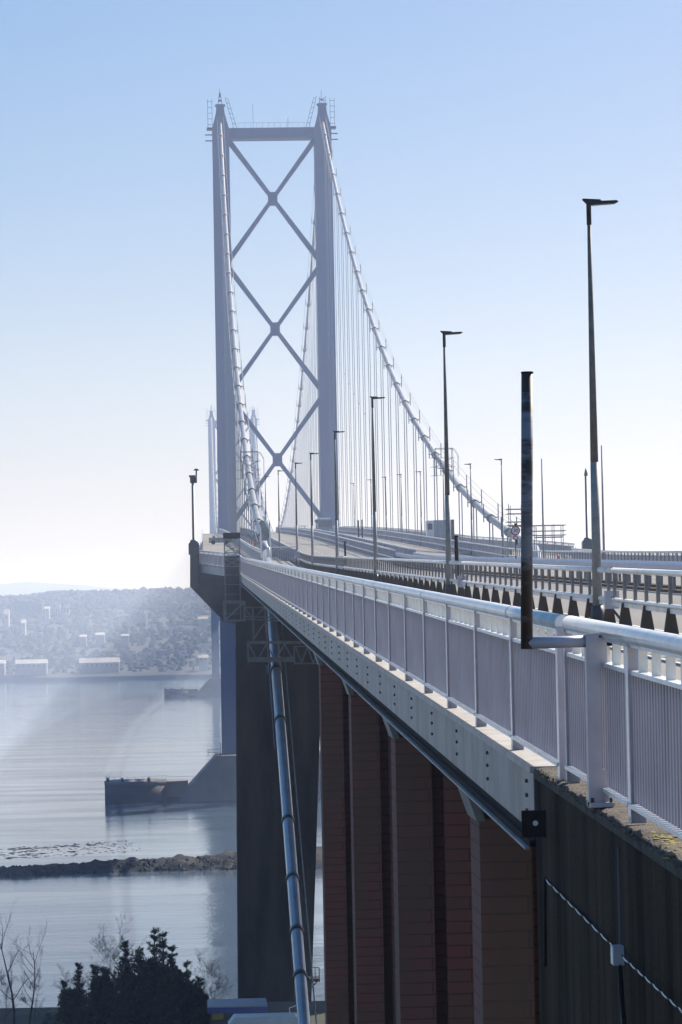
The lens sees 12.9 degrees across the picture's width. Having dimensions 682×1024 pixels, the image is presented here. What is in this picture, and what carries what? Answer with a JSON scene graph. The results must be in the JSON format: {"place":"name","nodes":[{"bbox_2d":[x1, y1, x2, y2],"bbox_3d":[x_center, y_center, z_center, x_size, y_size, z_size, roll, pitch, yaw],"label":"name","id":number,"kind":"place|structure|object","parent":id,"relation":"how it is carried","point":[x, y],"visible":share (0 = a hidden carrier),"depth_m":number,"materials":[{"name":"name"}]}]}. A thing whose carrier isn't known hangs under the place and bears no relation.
{"place":"outdoors","nodes":[
{"label":"outdoors","id":0,"kind":"place"},
{"bbox_2d":[0,582,132,595],"bbox_3d":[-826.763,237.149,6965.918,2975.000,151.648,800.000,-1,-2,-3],"label":"distant hills","id":1,"kind":"structure","parent":0,"point":[22,588],"depth_m":6958.63,"materials":[{"name":"grey"}]},
{"bbox_2d":[0,608,220,677],"bbox_3d":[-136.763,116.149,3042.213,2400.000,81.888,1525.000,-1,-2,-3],"label":"hills","id":2,"kind":"structure","parent":0,"point":[187,670],"depth_m":2529.76,"materials":[{"name":"plant"}]},
{"bbox_2d":[12,602,42,615],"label":"block of flats","id":3,"kind":"structure","parent":2,"relation":"on","point":[29,608],"depth_m":2967.71,"materials":[{"name":"white concrete"}]},
{"bbox_2d":[15,658,47,675],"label":"terraced houses","id":4,"kind":"structure","parent":2,"relation":"on","point":[31,666],"depth_m":2309.05,"materials":[{"name":"white glass"}]},
{"bbox_2d":[79,656,119,672],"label":"terraced houses","id":5,"kind":"structure","parent":2,"relation":"on","point":[101,665],"depth_m":2321.47,"materials":[{"name":"white glass"}]},
{"bbox_2d":[95,631,104,646],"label":"house","id":6,"kind":"structure","parent":2,"relation":"on","point":[100,639],"depth_m":2591.11,"materials":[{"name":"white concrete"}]},
{"bbox_2d":[0,586,219,673],"bbox_3d":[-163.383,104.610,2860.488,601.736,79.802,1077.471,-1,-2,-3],"label":"woodland","id":7,"kind":"object","parent":2,"relation":"on","point":[186,604],"visible":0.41,"depth_m":2772.89,"materials":[{"name":"plant"}]},
{"bbox_2d":[118,615,146,626],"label":"long building","id":8,"kind":"structure","parent":2,"relation":"on","point":[134,619],"depth_m":2842.27,"materials":[{"name":"white concrete"}]},
{"bbox_2d":[198,653,208,670],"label":"house","id":9,"kind":"structure","parent":2,"relation":"on","point":[203,662],"depth_m":2324.90,"materials":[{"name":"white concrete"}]},
{"bbox_2d":[0,846,321,876],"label":"rocky spit","id":10,"kind":"structure","parent":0,"point":[107,867],"depth_m":495.93,"materials":[{"name":"stone"}]},
{"bbox_2d":[0,854,319,876],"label":"spit boulders","id":11,"kind":"object","parent":10,"relation":"on","point":[148,863],"visible":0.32,"depth_m":495.74,"materials":[{"name":"stone"}]},
{"bbox_2d":[0,679,324,1007],"bbox_3d":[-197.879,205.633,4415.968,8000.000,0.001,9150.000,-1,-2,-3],"label":"water","id":12,"kind":"structure","parent":0,"point":[67,748],"depth_m":586.02,"materials":[{"name":"blue liquid"}]},
{"bbox_2d":[0,842,136,858],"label":"weed covered reef","id":13,"kind":"object","parent":12,"relation":"in","point":[14,849],"visible":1,"depth_m":548.89},
{"bbox_2d":[0,674,220,682],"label":"sea wall","id":14,"kind":"structure","parent":12,"relation":"in","point":[109,678],"depth_m":2273.30,"materials":[{"name":"concrete"}]},
{"bbox_2d":[164,678,220,697],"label":"tower pier","id":15,"kind":"structure","parent":12,"relation":"in","point":[210,687],"depth_m":1693.87,"materials":[{"name":"grey concrete"}]},
{"bbox_2d":[205,406,259,677],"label":"bridge tower","id":16,"kind":"structure","parent":15,"relation":"on","point":[215,619],"depth_m":1705.76,"materials":[{"name":"metal"}]},
{"bbox_2d":[104,743,320,802],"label":"tower pier","id":17,"kind":"structure","parent":12,"relation":"in","point":[214,779],"depth_m":689.57,"materials":[{"name":"concrete"}]},
{"bbox_2d":[205,89,338,753],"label":"bridge tower","id":18,"kind":"structure","parent":17,"relation":"on","point":[313,135],"depth_m":702.25,"materials":[{"name":"metal"}]},
{"bbox_2d":[210,117,316,1023],"bbox_3d":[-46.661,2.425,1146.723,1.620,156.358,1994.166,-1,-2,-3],"label":"cable","id":19,"kind":"object","parent":18,"relation":"on","point":[296,934],"visible":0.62,"depth_m":266.13,"materials":[{"name":"paint"}]},
{"bbox_2d":[199,533,484,672],"bbox_3d":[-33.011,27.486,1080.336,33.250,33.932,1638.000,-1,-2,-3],"label":"suspended deck","id":20,"kind":"structure","parent":19,"relation":"hanging from","point":[211,570],"depth_m":315.05,"materials":[{"name":"paint"}]},
{"bbox_2d":[190,555,244,622],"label":"side platform","id":21,"kind":"structure","parent":20,"relation":"attached to","point":[209,589],"depth_m":286.83,"materials":[{"name":"metal"}]},
{"bbox_2d":[188,469,198,554],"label":"camera mast","id":22,"kind":"object","parent":21,"relation":"on","point":[193,546],"visible":1,"depth_m":283.71,"materials":[{"name":"metal"}]},
{"bbox_2d":[241,528,299,564],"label":"crash barrier","id":23,"kind":"object","parent":20,"relation":"on","point":[274,542],"visible":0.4,"depth_m":340.68,"materials":[{"name":"metal"}]},
{"bbox_2d":[294,462,301,563],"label":"street lamp","id":24,"kind":"object","parent":20,"relation":"on","point":[296,512],"visible":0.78,"depth_m":269.22,"materials":[{"name":"metal"}]},
{"bbox_2d":[276,527,395,563],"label":"crash barrier","id":25,"kind":"object","parent":20,"relation":"on","point":[363,547],"visible":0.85,"depth_m":348.52,"materials":[{"name":"metal"}]},
{"bbox_2d":[289,527,415,562],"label":"crash barrier","id":26,"kind":"object","parent":20,"relation":"on","point":[403,550],"visible":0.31,"depth_m":317.61,"materials":[{"name":"metal"}]},
{"bbox_2d":[332,526,507,556],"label":"crash barrier","id":27,"kind":"object","parent":20,"relation":"on","point":[439,543],"visible":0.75,"depth_m":350.56,"materials":[{"name":"metal"}]},
{"bbox_2d":[464,463,472,554],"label":"street lamp","id":28,"kind":"object","parent":20,"relation":"on","point":[471,508],"visible":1,"depth_m":299.05,"materials":[{"name":"metal"}]},
{"bbox_2d":[494,459,503,556],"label":"street lamp","id":29,"kind":"object","parent":20,"relation":"on","point":[502,508],"visible":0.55,"depth_m":268.06,"materials":[{"name":"metal"}]},
{"bbox_2d":[250,117,540,557],"bbox_3d":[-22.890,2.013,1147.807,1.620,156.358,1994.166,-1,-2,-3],"label":"cable","id":30,"kind":"object","parent":18,"relation":"on","point":[454,480],"visible":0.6,"depth_m":582.39,"materials":[{"name":"paint"}]},
{"bbox_2d":[0,1001,324,1023],"bbox_3d":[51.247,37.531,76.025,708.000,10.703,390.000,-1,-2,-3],"label":"ground","id":31,"kind":"structure","parent":0,"point":[22,1015],"depth_m":239.09,"materials":[{"name":"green plant"}]},
{"bbox_2d":[0,967,17,1021],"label":"bare shrub","id":32,"kind":"object","parent":31,"relation":"on","point":[6,997],"visible":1,"depth_m":226.11,"materials":[{"name":"brown plant"}]},
{"bbox_2d":[0,896,42,1023],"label":"bare tree","id":33,"kind":"object","parent":31,"relation":"on","point":[7,973],"visible":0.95,"depth_m":230.03,"materials":[{"name":"brown plant"}]},
{"bbox_2d":[6,925,48,1023],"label":"bare tree","id":34,"kind":"object","parent":31,"relation":"on","point":[41,949],"visible":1,"depth_m":227.78,"materials":[{"name":"brown plant"}]},
{"bbox_2d":[11,968,49,1023],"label":"bare shrub","id":35,"kind":"object","parent":31,"relation":"on","point":[23,997],"visible":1,"depth_m":226.25,"materials":[{"name":"brown plant"}]},
{"bbox_2d":[56,987,89,1023],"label":"evergreen shrub","id":36,"kind":"object","parent":31,"relation":"on","point":[72,998],"visible":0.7,"depth_m":216.69,"materials":[{"name":"green plant"}]},
{"bbox_2d":[72,961,87,1003],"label":"pine tree","id":37,"kind":"object","parent":31,"relation":"on","point":[77,978],"visible":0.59,"depth_m":219.16,"materials":[{"name":"green plant"}]},
{"bbox_2d":[49,950,113,992],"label":"bare shrub","id":38,"kind":"object","parent":31,"relation":"on","point":[83,978],"visible":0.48,"depth_m":225.96,"materials":[{"name":"brown plant"}]},
{"bbox_2d":[84,971,117,1021],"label":"evergreen shrub","id":39,"kind":"object","parent":31,"relation":"on","point":[100,986],"visible":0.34,"depth_m":216.14,"materials":[{"name":"green plant"}]},
{"bbox_2d":[82,913,135,997],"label":"bare shrub","id":40,"kind":"object","parent":31,"relation":"on","point":[111,948],"visible":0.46,"depth_m":227.50,"materials":[{"name":"brown plant"}]},
{"bbox_2d":[82,924,145,992],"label":"bare shrub","id":41,"kind":"object","parent":31,"relation":"on","point":[100,946],"visible":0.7,"depth_m":225.25,"materials":[{"name":"brown plant"}]},
{"bbox_2d":[117,940,131,987],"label":"pine tree","id":42,"kind":"object","parent":31,"relation":"on","point":[126,951],"visible":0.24,"depth_m":220.37,"materials":[{"name":"green plant"}]},
{"bbox_2d":[111,959,147,1022],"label":"evergreen shrub","id":43,"kind":"object","parent":31,"relation":"on","point":[121,983],"visible":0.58,"depth_m":215.19,"materials":[{"name":"green plant"}]},
{"bbox_2d":[126,946,168,1020],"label":"evergreen shrub","id":44,"kind":"object","parent":31,"relation":"on","point":[149,971],"visible":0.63,"depth_m":214.76,"materials":[{"name":"green plant"}]},
{"bbox_2d":[146,926,164,966],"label":"pine tree","id":45,"kind":"object","parent":31,"relation":"on","point":[154,931],"visible":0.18,"depth_m":223.51,"materials":[{"name":"green plant"}]},
{"bbox_2d":[155,930,171,967],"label":"pine tree","id":46,"kind":"object","parent":31,"relation":"on","point":[162,947],"visible":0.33,"depth_m":225.49,"materials":[{"name":"green plant"}]},
{"bbox_2d":[165,945,178,967],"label":"pine tree","id":47,"kind":"object","parent":31,"relation":"on","point":[172,948],"visible":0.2,"depth_m":221.50,"materials":[{"name":"green plant"}]},
{"bbox_2d":[156,961,198,1023],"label":"evergreen shrub","id":48,"kind":"object","parent":31,"relation":"on","point":[179,988],"visible":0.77,"depth_m":214.97,"materials":[{"name":"green plant"}]},
{"bbox_2d":[188,987,208,1013],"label":"evergreen shrub","id":49,"kind":"object","parent":31,"relation":"on","point":[202,996],"visible":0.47,"depth_m":215.38,"materials":[{"name":"green plant"}]},
{"bbox_2d":[193,1003,209,1023],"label":"evergreen shrub","id":50,"kind":"object","parent":31,"relation":"on","point":[201,1016],"visible":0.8,"depth_m":211.40,"materials":[{"name":"green plant"}]},
{"bbox_2d":[187,947,221,994],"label":"bare shrub","id":51,"kind":"object","parent":31,"relation":"on","point":[210,971],"visible":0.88,"depth_m":226.52,"materials":[{"name":"brown plant"}]},
{"bbox_2d":[202,966,238,998],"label":"bare shrub","id":52,"kind":"object","parent":31,"relation":"on","point":[214,991],"visible":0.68,"depth_m":226.24,"materials":[{"name":"brown plant"}]},
{"bbox_2d":[207,998,267,1023],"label":"shore hut","id":53,"kind":"object","parent":31,"relation":"on","point":[221,1011],"visible":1,"depth_m":203.91,"materials":[{"name":"metal"}]},
{"bbox_2d":[228,1012,297,1023],"bbox_3d":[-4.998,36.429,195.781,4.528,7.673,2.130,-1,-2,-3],"label":"van","id":54,"kind":"object","parent":31,"relation":"on","point":[268,1018],"visible":0.91,"depth_m":194.94,"materials":[{"name":"white paint"}]},
{"bbox_2d":[235,588,321,1001],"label":"side tower","id":55,"kind":"structure","parent":31,"relation":"on","point":[264,959],"depth_m":262.84,"materials":[{"name":"concrete"}]},
{"bbox_2d":[314,654,354,1023],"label":"viaduct pier","id":56,"kind":"structure","parent":31,"relation":"on","point":[336,851],"depth_m":82.65,"materials":[{"name":"brick"}]},
{"bbox_2d":[342,679,395,1023],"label":"viaduct pier","id":57,"kind":"structure","parent":31,"relation":"on","point":[372,871],"depth_m":65.40,"materials":[{"name":"brick"}]},
{"bbox_2d":[382,717,473,1023],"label":"viaduct pier","id":58,"kind":"structure","parent":31,"relation":"on","point":[434,979],"depth_m":50.34,"materials":[{"name":"brick"}]},
{"bbox_2d":[457,781,539,1023],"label":"viaduct pier","id":59,"kind":"structure","parent":31,"relation":"on","point":[505,926],"depth_m":34.98,"materials":[{"name":"brick"}]},
{"bbox_2d":[240,565,557,849],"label":"viaduct deck","id":60,"kind":"structure","parent":59,"relation":"on","point":[488,768],"depth_m":38.26,"materials":[{"name":"paint"}]},
{"bbox_2d":[199,550,237,567],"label":"footway railing","id":61,"kind":"object","parent":60,"relation":"on","point":[209,558],"visible":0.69,"depth_m":277.88,"materials":[{"name":"metal"}]},
{"bbox_2d":[223,532,240,621],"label":"access tower","id":62,"kind":"structure","parent":60,"relation":"attached to","point":[232,575],"depth_m":240.59,"materials":[{"name":"metal"}]},
{"bbox_2d":[223,601,316,664],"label":"maintenance gantry","id":63,"kind":"object","parent":62,"relation":"hanging from","point":[272,658],"visible":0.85,"depth_m":239.72,"materials":[{"name":"metal"}]},
{"bbox_2d":[310,453,318,569],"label":"street lamp","id":64,"kind":"object","parent":60,"relation":"on","point":[312,548],"visible":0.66,"depth_m":231.21,"materials":[{"name":"metal"}]},
{"bbox_2d":[299,551,343,574],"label":"crash barrier","id":65,"kind":"object","parent":60,"relation":"on","point":[324,563],"visible":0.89,"depth_m":210.92,"materials":[{"name":"metal"}]},
{"bbox_2d":[333,431,344,573],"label":"street lamp","id":66,"kind":"object","parent":60,"relation":"on","point":[336,535],"visible":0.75,"depth_m":188.54,"materials":[{"name":"metal"}]},
{"bbox_2d":[370,396,384,580],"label":"street lamp","id":67,"kind":"object","parent":60,"relation":"on","point":[375,576],"visible":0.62,"depth_m":146.47,"materials":[{"name":"metal"}]},
{"bbox_2d":[238,554,565,780],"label":"footway railing","id":68,"kind":"object","parent":60,"relation":"on","point":[471,656],"visible":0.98,"depth_m":36.44,"materials":[{"name":"metal"}]},
{"bbox_2d":[343,556,463,596],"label":"crash barrier","id":69,"kind":"object","parent":60,"relation":"on","point":[361,572],"visible":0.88,"depth_m":125.16,"materials":[{"name":"metal"}]},
{"bbox_2d":[201,534,680,680],"bbox_3d":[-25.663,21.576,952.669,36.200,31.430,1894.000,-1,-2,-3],"label":"footway","id":70,"kind":"structure","parent":60,"relation":"on","point":[215,547],"depth_m":285.40,"materials":[{"name":"concrete"}]},
{"bbox_2d":[219,528,261,560],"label":"railing","id":71,"kind":"object","parent":70,"relation":"on","point":[249,550],"visible":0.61,"depth_m":331.43,"materials":[{"name":"metal"}]},
{"bbox_2d":[248,501,271,558],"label":"cable hood","id":72,"kind":"object","parent":70,"relation":"on","point":[265,532],"visible":1,"depth_m":262.05,"materials":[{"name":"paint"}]},
{"bbox_2d":[271,546,295,559],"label":"gate fence","id":73,"kind":"object","parent":70,"relation":"on","point":[285,552],"visible":0.98,"depth_m":268.12,"materials":[{"name":"metal"}]},
{"bbox_2d":[425,519,453,539],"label":"box truck","id":74,"kind":"object","parent":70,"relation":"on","point":[430,528],"visible":0.3,"depth_m":386.12,"materials":[{"name":"white paint"}]},
{"bbox_2d":[343,526,575,555],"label":"footway railing","id":75,"kind":"object","parent":70,"relation":"on","point":[567,545],"visible":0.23,"depth_m":339.26,"materials":[{"name":"metal"}]},
{"bbox_2d":[505,504,520,554],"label":"scaffold","id":76,"kind":"object","parent":70,"relation":"on","point":[510,514],"visible":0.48,"depth_m":264.24,"materials":[{"name":"metal"}]},
{"bbox_2d":[533,525,566,558],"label":"scaffold","id":77,"kind":"object","parent":70,"relation":"on","point":[554,536],"visible":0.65,"depth_m":259.20,"materials":[{"name":"metal"}]},
{"bbox_2d":[440,331,462,593],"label":"street lamp","id":78,"kind":"object","parent":60,"relation":"on","point":[447,526],"visible":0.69,"depth_m":102.71,"materials":[{"name":"metal"}]},
{"bbox_2d":[454,535,458,577],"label":"marker post","id":79,"kind":"object","parent":60,"relation":"on","point":[456,548],"visible":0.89,"depth_m":103.82,"materials":[{"name":"metal"}]},
{"bbox_2d":[511,523,519,558],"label":"road sign","id":80,"kind":"object","parent":60,"relation":"on","point":[515,529],"visible":1,"depth_m":171.61,"materials":[{"name":"metal"}]},
{"bbox_2d":[394,553,681,593],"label":"central barrier","id":81,"kind":"object","parent":60,"relation":"on","point":[649,565],"visible":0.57,"depth_m":134.01,"materials":[{"name":"metal"}]},
{"bbox_2d":[461,561,615,622],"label":"crash barrier","id":82,"kind":"object","parent":60,"relation":"on","point":[572,597],"visible":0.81,"depth_m":74.65,"materials":[{"name":"metal"}]},
{"bbox_2d":[541,459,544,557],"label":"bare pole","id":83,"kind":"object","parent":60,"relation":"on","point":[543,547],"visible":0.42,"depth_m":235.04,"materials":[{"name":"metal"}]},
{"bbox_2d":[413,552,681,588],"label":"central barrier","id":84,"kind":"object","parent":60,"relation":"on","point":[585,578],"visible":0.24,"depth_m":149.27,"materials":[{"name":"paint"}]},
{"bbox_2d":[581,468,591,548],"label":"camera mast","id":85,"kind":"object","parent":60,"relation":"on","point":[586,542],"visible":0.94,"depth_m":285.39,"materials":[{"name":"metal"}]},
{"bbox_2d":[508,548,681,561],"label":"crash barrier","id":86,"kind":"object","parent":60,"relation":"on","point":[605,552],"visible":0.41,"depth_m":196.33,"materials":[{"name":"metal"}]},
{"bbox_2d":[582,198,617,620],"bbox_3d":[5.553,-2.118,64.138,0.850,9.080,0.440,-1,-2,-3],"label":"street lamp","id":87,"kind":"object","parent":60,"relation":"on","point":[597,610],"visible":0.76,"depth_m":64.04,"materials":[{"name":"metal"}]},
{"bbox_2d":[601,445,604,559],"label":"bare pole","id":88,"kind":"object","parent":60,"relation":"on","point":[603,536],"visible":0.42,"depth_m":201.08,"materials":[{"name":"metal"}]},
{"bbox_2d":[604,591,619,618],"bbox_3d":[5.642,1.983,62.080,0.440,0.736,0.210,-1,-2,-3],"label":"control box","id":89,"kind":"object","parent":60,"relation":"on","point":[608,596],"visible":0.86,"depth_m":61.99,"materials":[{"name":"plastic"}]},
{"bbox_2d":[571,548,680,561],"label":"footway railing","id":90,"kind":"object","parent":60,"relation":"on","point":[647,555],"visible":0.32,"depth_m":228.06,"materials":[{"name":"metal"}]},
{"bbox_2d":[610,567,681,633],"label":"crash barrier","id":91,"kind":"object","parent":60,"relation":"on","point":[671,610],"visible":0.91,"depth_m":57.12,"materials":[{"name":"metal"}]},
{"bbox_2d":[533,767,681,1023],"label":"abutment wall","id":92,"kind":"structure","parent":31,"relation":"on","point":[579,844],"depth_m":22.71,"materials":[{"name":"concrete"}]},
{"bbox_2d":[521,810,545,837],"bbox_3d":[1.744,2.725,26.246,0.321,0.274,0.350,-1,-2,-3],"label":"steel bracket","id":93,"kind":"object","parent":92,"relation":"attached to","point":[533,823],"visible":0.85,"depth_m":26.37,"materials":[{"name":"metal"}]},
{"bbox_2d":[544,877,546,966],"bbox_3d":[1.789,3.585,26.453,0.028,0.790,0.133,-1,-2,-3],"label":"black downpipe","id":94,"kind":"object","parent":92,"relation":"attached to","point":[545,923],"visible":1,"depth_m":26.44,"materials":[{"name":"paint"}]},
{"bbox_2d":[521,371,613,807],"bbox_3d":[1.738,0.585,23.006,0.763,3.322,0.220,-1,-2,-3],"label":"outrigger pole","id":95,"kind":"object","parent":92,"relation":"on","point":[594,645],"visible":0.94,"depth_m":22.96,"materials":[{"name":"metal"}]},
{"bbox_2d":[545,878,613,944],"bbox_3d":[1.875,3.163,24.047,0.027,0.132,4.478,-1,-2,-2],"label":"twisted cable","id":96,"kind":"object","parent":92,"relation":"attached to","point":[587,920],"visible":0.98,"depth_m":23.79,"materials":[{"name":"paint"}]},
{"bbox_2d":[610,945,623,965],"bbox_3d":[1.966,3.152,21.514,0.082,0.135,0.120,-1,-2,-3],"label":"junction box","id":97,"kind":"object","parent":92,"relation":"attached to","point":[617,952],"visible":1,"depth_m":21.46,"materials":[{"name":"plastic"}]},
{"bbox_2d":[618,964,626,1023],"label":"black conduit","id":98,"kind":"object","parent":97,"relation":"hanging from","point":[621,991],"visible":1,"depth_m":21.38,"materials":[{"name":"paint"}]},
{"bbox_2d":[617,847,621,1023],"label":"thin pipe","id":99,"kind":"object","parent":92,"relation":"attached to","point":[618,881],"visible":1,"depth_m":21.70,"materials":[{"name":"metal"}]},
{"bbox_2d":[562,614,681,838],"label":"footway railing","id":100,"kind":"object","parent":92,"relation":"on","point":[641,724],"visible":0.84,"depth_m":21.48,"materials":[{"name":"metal"}]},
{"bbox_2d":[621,955,681,1012],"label":"twisted cable","id":101,"kind":"object","parent":92,"relation":"attached to","point":[656,987],"visible":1,"depth_m":19.73,"materials":[{"name":"paint"}]},
{"bbox_2d":[650,831,681,858],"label":"moss patch","id":102,"kind":"object","parent":92,"relation":"on","point":[673,842],"visible":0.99,"depth_m":20.14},
{"bbox_2d":[0,0,681,589],"label":"sky","id":103,"kind":"structure","parent":0,"point":[473,136],"materials":[{"name":"blue"}]},
{"bbox_2d":[271,532,681,634],"bbox_3d":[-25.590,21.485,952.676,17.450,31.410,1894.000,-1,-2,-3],"label":"road","id":104,"kind":"structure","parent":0,"point":[321,548],"depth_m":140.77,"materials":[{"name":"asphalt"}]},
{"bbox_2d":[317,516,333,531],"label":"bus","id":105,"kind":"object","parent":104,"relation":"on","point":[325,523],"visible":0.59,"depth_m":590.77,"materials":[{"name":"paint"}]},
{"bbox_2d":[276,534,681,663],"bbox_3d":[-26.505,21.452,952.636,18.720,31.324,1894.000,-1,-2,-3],"label":"road markings","id":106,"kind":"object","parent":104,"relation":"on","point":[537,581],"visible":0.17,"depth_m":115.15,"materials":[{"name":"paint"}]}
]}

